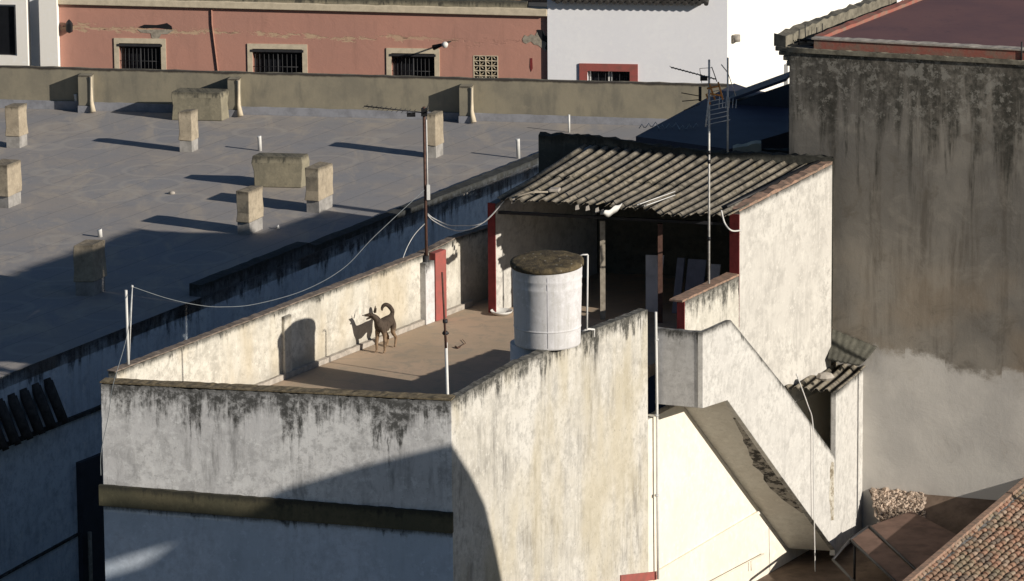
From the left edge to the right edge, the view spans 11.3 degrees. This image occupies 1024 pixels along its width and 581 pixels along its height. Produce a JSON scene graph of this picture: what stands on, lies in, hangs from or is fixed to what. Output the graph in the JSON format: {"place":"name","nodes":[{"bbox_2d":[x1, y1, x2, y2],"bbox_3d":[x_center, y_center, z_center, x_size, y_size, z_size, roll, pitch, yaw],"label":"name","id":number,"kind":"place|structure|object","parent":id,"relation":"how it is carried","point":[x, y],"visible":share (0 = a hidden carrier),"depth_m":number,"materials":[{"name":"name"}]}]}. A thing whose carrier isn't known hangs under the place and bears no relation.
{"place":"outdoors","nodes":[
{"label":"outdoors","id":0,"kind":"place"},
{"bbox_2d":[0,0,546,66],"bbox_3d":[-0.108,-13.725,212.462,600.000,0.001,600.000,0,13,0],"label":"street","id":1,"kind":"structure","parent":0,"point":[541,4],"depth_m":199.84,"materials":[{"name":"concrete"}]},
{"bbox_2d":[0,0,59,65],"bbox_3d":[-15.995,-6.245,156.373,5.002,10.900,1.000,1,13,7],"label":"white house","id":2,"kind":"structure","parent":1,"relation":"on","point":[44,32],"depth_m":155.41,"materials":[{"name":"paint"}]},
{"bbox_2d":[0,6,15,54],"bbox_3d":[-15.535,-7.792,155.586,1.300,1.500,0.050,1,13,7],"label":"dark window","id":3,"kind":"structure","parent":2,"relation":"in","point":[7,15],"depth_m":155.49,"materials":[{"name":"black glass"}]},
{"bbox_2d":[98,132,876,580],"bbox_3d":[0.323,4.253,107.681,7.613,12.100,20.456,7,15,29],"label":"terrace house","id":4,"kind":"structure","parent":1,"relation":"on","point":[312,436],"depth_m":105.76,"materials":[{"name":"white paint"}]},
{"bbox_2d":[125,285,133,364],"bbox_3d":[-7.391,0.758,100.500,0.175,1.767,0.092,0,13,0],"label":"corner pole","id":5,"kind":"object","parent":4,"relation":"attached to","point":[128,341],"visible":1,"depth_m":100.45,"materials":[{"name":"white metal"}]},
{"bbox_2d":[100,290,131,473],"bbox_3d":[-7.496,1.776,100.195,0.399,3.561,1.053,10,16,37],"label":"stay cable","id":6,"kind":"object","parent":5,"relation":"attached to","point":[113,383],"visible":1,"depth_m":100.00,"materials":[{"name":"grey metal"}]},
{"bbox_2d":[134,190,423,306],"bbox_3d":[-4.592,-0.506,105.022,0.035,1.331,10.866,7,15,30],"label":"catenary cable","id":7,"kind":"object","parent":5,"relation":"attached to","point":[297,292],"visible":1,"depth_m":105.55,"materials":[{"name":"grey metal"}]},
{"bbox_2d":[362,303,396,352],"bbox_3d":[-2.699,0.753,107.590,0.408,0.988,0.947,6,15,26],"label":"dog","id":8,"kind":"object","parent":4,"relation":"on","point":[384,325],"visible":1,"depth_m":107.43},
{"bbox_2d":[363,103,429,261],"bbox_3d":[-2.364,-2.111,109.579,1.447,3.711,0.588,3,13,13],"label":"aerial mast","id":9,"kind":"object","parent":4,"relation":"attached to","point":[424,111],"visible":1,"depth_m":109.30,"materials":[{"name":"metal"}]},
{"bbox_2d":[403,223,424,257],"bbox_3d":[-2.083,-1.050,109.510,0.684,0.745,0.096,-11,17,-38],"label":"dropped cable","id":10,"kind":"object","parent":9,"relation":"attached to","point":[412,237],"visible":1,"depth_m":109.52,"materials":[{"name":"plastic"}]},
{"bbox_2d":[427,201,503,230],"bbox_3d":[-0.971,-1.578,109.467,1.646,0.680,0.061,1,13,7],"label":"slung cable","id":11,"kind":"object","parent":9,"relation":"hanging from","point":[462,230],"visible":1,"depth_m":109.54,"materials":[{"name":"plastic"}]},
{"bbox_2d":[428,203,502,225],"bbox_3d":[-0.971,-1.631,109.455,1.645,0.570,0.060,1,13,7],"label":"slung cable","id":12,"kind":"object","parent":9,"relation":"hanging from","point":[463,225],"visible":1,"depth_m":109.52,"materials":[{"name":"plastic"}]},
{"bbox_2d":[441,272,448,393],"bbox_3d":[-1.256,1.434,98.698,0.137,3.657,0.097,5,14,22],"label":"corner rod","id":13,"kind":"object","parent":4,"relation":"on","point":[445,333],"visible":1,"depth_m":98.55,"materials":[{"name":"white metal"}]},
{"bbox_2d":[490,308,512,315],"bbox_3d":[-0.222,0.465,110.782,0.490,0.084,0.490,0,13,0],"label":"pet bowl","id":14,"kind":"object","parent":4,"relation":"on","point":[503,311],"visible":1,"depth_m":110.87,"materials":[{"name":"white plastic"}]},
{"bbox_2d":[517,191,547,196],"bbox_3d":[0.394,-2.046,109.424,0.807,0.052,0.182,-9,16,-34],"label":"roof stick","id":15,"kind":"object","parent":4,"relation":"on","point":[532,192],"visible":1,"depth_m":109.51,"materials":[{"name":"grey wood"}]},
{"bbox_2d":[510,250,583,360],"bbox_3d":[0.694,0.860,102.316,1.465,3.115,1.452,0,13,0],"label":"water tank","id":16,"kind":"object","parent":4,"relation":"on","point":[547,290],"visible":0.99,"depth_m":101.67,"materials":[{"name":"white paint"}]},
{"bbox_2d":[549,187,560,191],"bbox_3d":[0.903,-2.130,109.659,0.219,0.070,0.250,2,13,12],"label":"cement lump","id":17,"kind":"object","parent":4,"relation":"on","point":[554,189],"visible":1,"depth_m":109.56,"materials":[{"name":"white concrete"}]},
{"bbox_2d":[581,254,594,336],"bbox_3d":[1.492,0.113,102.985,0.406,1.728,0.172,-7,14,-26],"label":"overflow pipe","id":18,"kind":"object","parent":4,"relation":"attached to","point":[587,329],"visible":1,"depth_m":102.95,"materials":[{"name":"white plastic"}]},
{"bbox_2d":[603,203,621,216],"bbox_3d":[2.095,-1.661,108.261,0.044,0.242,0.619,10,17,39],"label":"white rag","id":19,"kind":"object","parent":4,"relation":"hanging from","point":[611,211],"visible":1,"depth_m":108.23,"materials":[{"name":"fabric"}]},
{"bbox_2d":[646,255,663,311],"bbox_3d":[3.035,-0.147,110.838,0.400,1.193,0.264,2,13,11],"label":"leaning board","id":20,"kind":"object","parent":4,"relation":"on","point":[651,283],"visible":0.86,"depth_m":110.84,"materials":[{"name":"grey wood"}]},
{"bbox_2d":[637,191,674,205],"bbox_3d":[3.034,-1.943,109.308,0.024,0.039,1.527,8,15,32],"label":"thin batten","id":21,"kind":"object","parent":4,"relation":"on","point":[656,198],"visible":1,"depth_m":109.31,"materials":[{"name":"white wood"}]},
{"bbox_2d":[654,312,658,579],"bbox_3d":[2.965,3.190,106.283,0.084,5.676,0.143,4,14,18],"label":"drainpipe","id":22,"kind":"object","parent":4,"relation":"attached to","point":[656,415],"visible":1,"depth_m":106.30,"materials":[{"name":"white plastic"}]},
{"bbox_2d":[644,195,674,206],"bbox_3d":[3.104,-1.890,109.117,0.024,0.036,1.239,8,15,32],"label":"thin batten","id":23,"kind":"object","parent":4,"relation":"on","point":[659,200],"visible":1,"depth_m":109.07,"materials":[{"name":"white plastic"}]},
{"bbox_2d":[672,257,684,312],"bbox_3d":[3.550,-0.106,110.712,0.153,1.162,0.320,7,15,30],"label":"leaning board","id":24,"kind":"object","parent":4,"relation":"on","point":[679,276],"visible":0.86,"depth_m":110.69,"materials":[{"name":"wood"}]},
{"bbox_2d":[685,259,706,290],"bbox_3d":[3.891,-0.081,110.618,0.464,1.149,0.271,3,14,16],"label":"leaning board","id":25,"kind":"object","parent":4,"relation":"on","point":[696,271],"visible":0.57,"depth_m":110.60,"materials":[{"name":"wood"}]},
{"bbox_2d":[670,59,736,283],"bbox_3d":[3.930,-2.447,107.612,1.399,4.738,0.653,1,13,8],"label":"tall aerial mast","id":26,"kind":"object","parent":4,"relation":"on","point":[706,78],"visible":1,"depth_m":107.29,"materials":[{"name":"metal"}]},
{"bbox_2d":[710,264,720,279],"bbox_3d":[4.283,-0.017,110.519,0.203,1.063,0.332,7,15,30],"label":"leaning board","id":27,"kind":"object","parent":4,"relation":"on","point":[715,269],"visible":0.36,"depth_m":110.50,"materials":[{"name":"grey wood"}]},
{"bbox_2d":[721,58,735,152],"bbox_3d":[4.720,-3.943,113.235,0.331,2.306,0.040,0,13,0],"label":"bare mast","id":28,"kind":"object","parent":4,"relation":"on","point":[728,76],"visible":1,"depth_m":113.16,"materials":[{"name":"metal"}]},
{"bbox_2d":[720,210,741,231],"bbox_3d":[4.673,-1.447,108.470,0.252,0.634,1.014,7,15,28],"label":"eave hose","id":29,"kind":"object","parent":4,"relation":"attached to","point":[727,227],"visible":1,"depth_m":108.07,"materials":[{"name":"white plastic"}]},
{"bbox_2d":[796,373,815,571],"bbox_3d":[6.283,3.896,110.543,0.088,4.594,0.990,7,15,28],"label":"annexe cable","id":30,"kind":"object","parent":4,"relation":"hanging from","point":[813,470],"visible":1,"depth_m":110.86,"materials":[{"name":"white plastic"}]},
{"bbox_2d":[816,372,833,380],"bbox_3d":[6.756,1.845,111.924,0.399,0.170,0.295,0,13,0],"label":"stone","id":31,"kind":"object","parent":4,"relation":"on","point":[824,376],"visible":1,"depth_m":111.84,"materials":[{"name":"beige stone"}]},
{"bbox_2d":[547,0,726,83],"bbox_3d":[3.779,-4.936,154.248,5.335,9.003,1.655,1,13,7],"label":"white house","id":32,"kind":"structure","parent":1,"relation":"on","point":[628,40],"depth_m":153.18,"materials":[{"name":"paint"}]},
{"bbox_2d":[579,63,637,80],"bbox_3d":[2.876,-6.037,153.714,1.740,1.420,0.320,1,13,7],"label":"window","id":33,"kind":"structure","parent":32,"relation":"in","point":[597,72],"depth_m":153.53,"materials":[{"name":"red paint"}]},
{"bbox_2d":[636,72,788,413],"bbox_3d":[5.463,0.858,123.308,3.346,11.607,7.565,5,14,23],"label":"dark outbuilding","id":34,"kind":"structure","parent":1,"relation":"on","point":[756,113],"depth_m":121.22,"materials":[{"name":"paint"}]},
{"bbox_2d":[784,63,788,84],"bbox_3d":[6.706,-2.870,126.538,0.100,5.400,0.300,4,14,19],"label":"white wall strip","id":35,"kind":"object","parent":34,"relation":"attached to","point":[786,68],"depth_m":125.84,"materials":[{"name":"paint"}]},
{"bbox_2d":[727,0,901,91],"bbox_3d":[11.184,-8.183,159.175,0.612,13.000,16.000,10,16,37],"label":"sunlit white house","id":36,"kind":"structure","parent":1,"relation":"on","point":[753,55],"depth_m":154.22,"materials":[{"name":"paint"}]},
{"bbox_2d":[774,0,1023,536],"bbox_3d":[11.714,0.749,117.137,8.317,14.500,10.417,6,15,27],"label":"cement building","id":37,"kind":"structure","parent":1,"relation":"on","point":[908,115],"depth_m":113.14,"materials":[{"name":"grey concrete"}]},
{"bbox_2d":[733,140,788,153],"bbox_3d":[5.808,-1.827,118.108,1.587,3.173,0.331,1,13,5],"label":"yellow stub wall","id":38,"kind":"structure","parent":37,"relation":"attached to","point":[754,146],"depth_m":117.69,"materials":[{"name":"beige paint"}]},
{"bbox_2d":[58,0,547,78],"bbox_3d":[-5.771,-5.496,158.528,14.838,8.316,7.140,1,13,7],"label":"pink house","id":39,"kind":"structure","parent":0,"point":[498,38],"depth_m":154.53,"materials":[{"name":"paint"}]},
{"bbox_2d":[66,19,72,32],"bbox_3d":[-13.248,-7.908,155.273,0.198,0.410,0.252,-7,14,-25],"label":"wall lantern","id":40,"kind":"object","parent":39,"relation":"attached to","point":[69,26],"depth_m":155.19,"materials":[{"name":"black plastic"}]},
{"bbox_2d":[114,38,165,69],"bbox_3d":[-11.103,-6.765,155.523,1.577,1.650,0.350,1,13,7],"label":"window","id":41,"kind":"structure","parent":39,"relation":"in","point":[136,53],"depth_m":155.45,"materials":[{"name":"beige paint"}]},
{"bbox_2d":[247,43,307,72],"bbox_3d":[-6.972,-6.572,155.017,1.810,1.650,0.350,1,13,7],"label":"window","id":42,"kind":"structure","parent":39,"relation":"in","point":[285,58],"depth_m":154.92,"materials":[{"name":"beige paint"}]},
{"bbox_2d":[386,48,439,75],"bbox_3d":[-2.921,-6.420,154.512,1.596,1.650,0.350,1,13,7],"label":"window","id":43,"kind":"structure","parent":39,"relation":"in","point":[406,61],"depth_m":154.39,"materials":[{"name":"beige paint"}]},
{"bbox_2d":[432,40,450,49],"bbox_3d":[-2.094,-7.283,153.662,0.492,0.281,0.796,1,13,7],"label":"street lamp","id":44,"kind":"object","parent":39,"relation":"attached to","point":[443,45],"visible":1,"depth_m":153.38,"materials":[{"name":"glass"}]},
{"bbox_2d":[0,65,730,580],"bbox_3d":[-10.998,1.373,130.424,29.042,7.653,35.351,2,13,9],"label":"flat roofed building","id":45,"kind":"structure","parent":0,"point":[224,197],"depth_m":134.63,"materials":[{"name":"beige paint"}]},
{"bbox_2d":[757,537,911,580],"bbox_3d":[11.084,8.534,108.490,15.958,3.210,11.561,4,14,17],"label":"roof","id":46,"kind":"structure","parent":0,"point":[801,567],"depth_m":112.34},
{"bbox_2d":[831,511,956,580],"bbox_3d":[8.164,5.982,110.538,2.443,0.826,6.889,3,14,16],"label":"yard pergola","id":47,"kind":"object","parent":46,"relation":"on","point":[913,540],"visible":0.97,"depth_m":111.30,"materials":[{"name":"metal"}]},
{"bbox_2d":[903,478,1023,580],"bbox_3d":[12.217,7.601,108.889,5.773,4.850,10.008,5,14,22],"label":"tile roofed house","id":48,"kind":"structure","parent":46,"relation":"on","point":[987,544],"depth_m":108.58,"materials":[{"name":"tile"}]},
{"bbox_2d":[869,490,996,556],"bbox_3d":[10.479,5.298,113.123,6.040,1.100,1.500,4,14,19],"label":"earth bank","id":49,"kind":"structure","parent":0,"point":[956,515],"depth_m":113.71,"materials":[{"name":"brown soil"}]},
{"bbox_2d":[870,487,926,522],"bbox_3d":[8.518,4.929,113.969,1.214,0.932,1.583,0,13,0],"label":"rubble","id":50,"kind":"object","parent":49,"relation":"on","point":[913,500],"visible":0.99,"depth_m":114.13,"materials":[{"name":"beige stone"}]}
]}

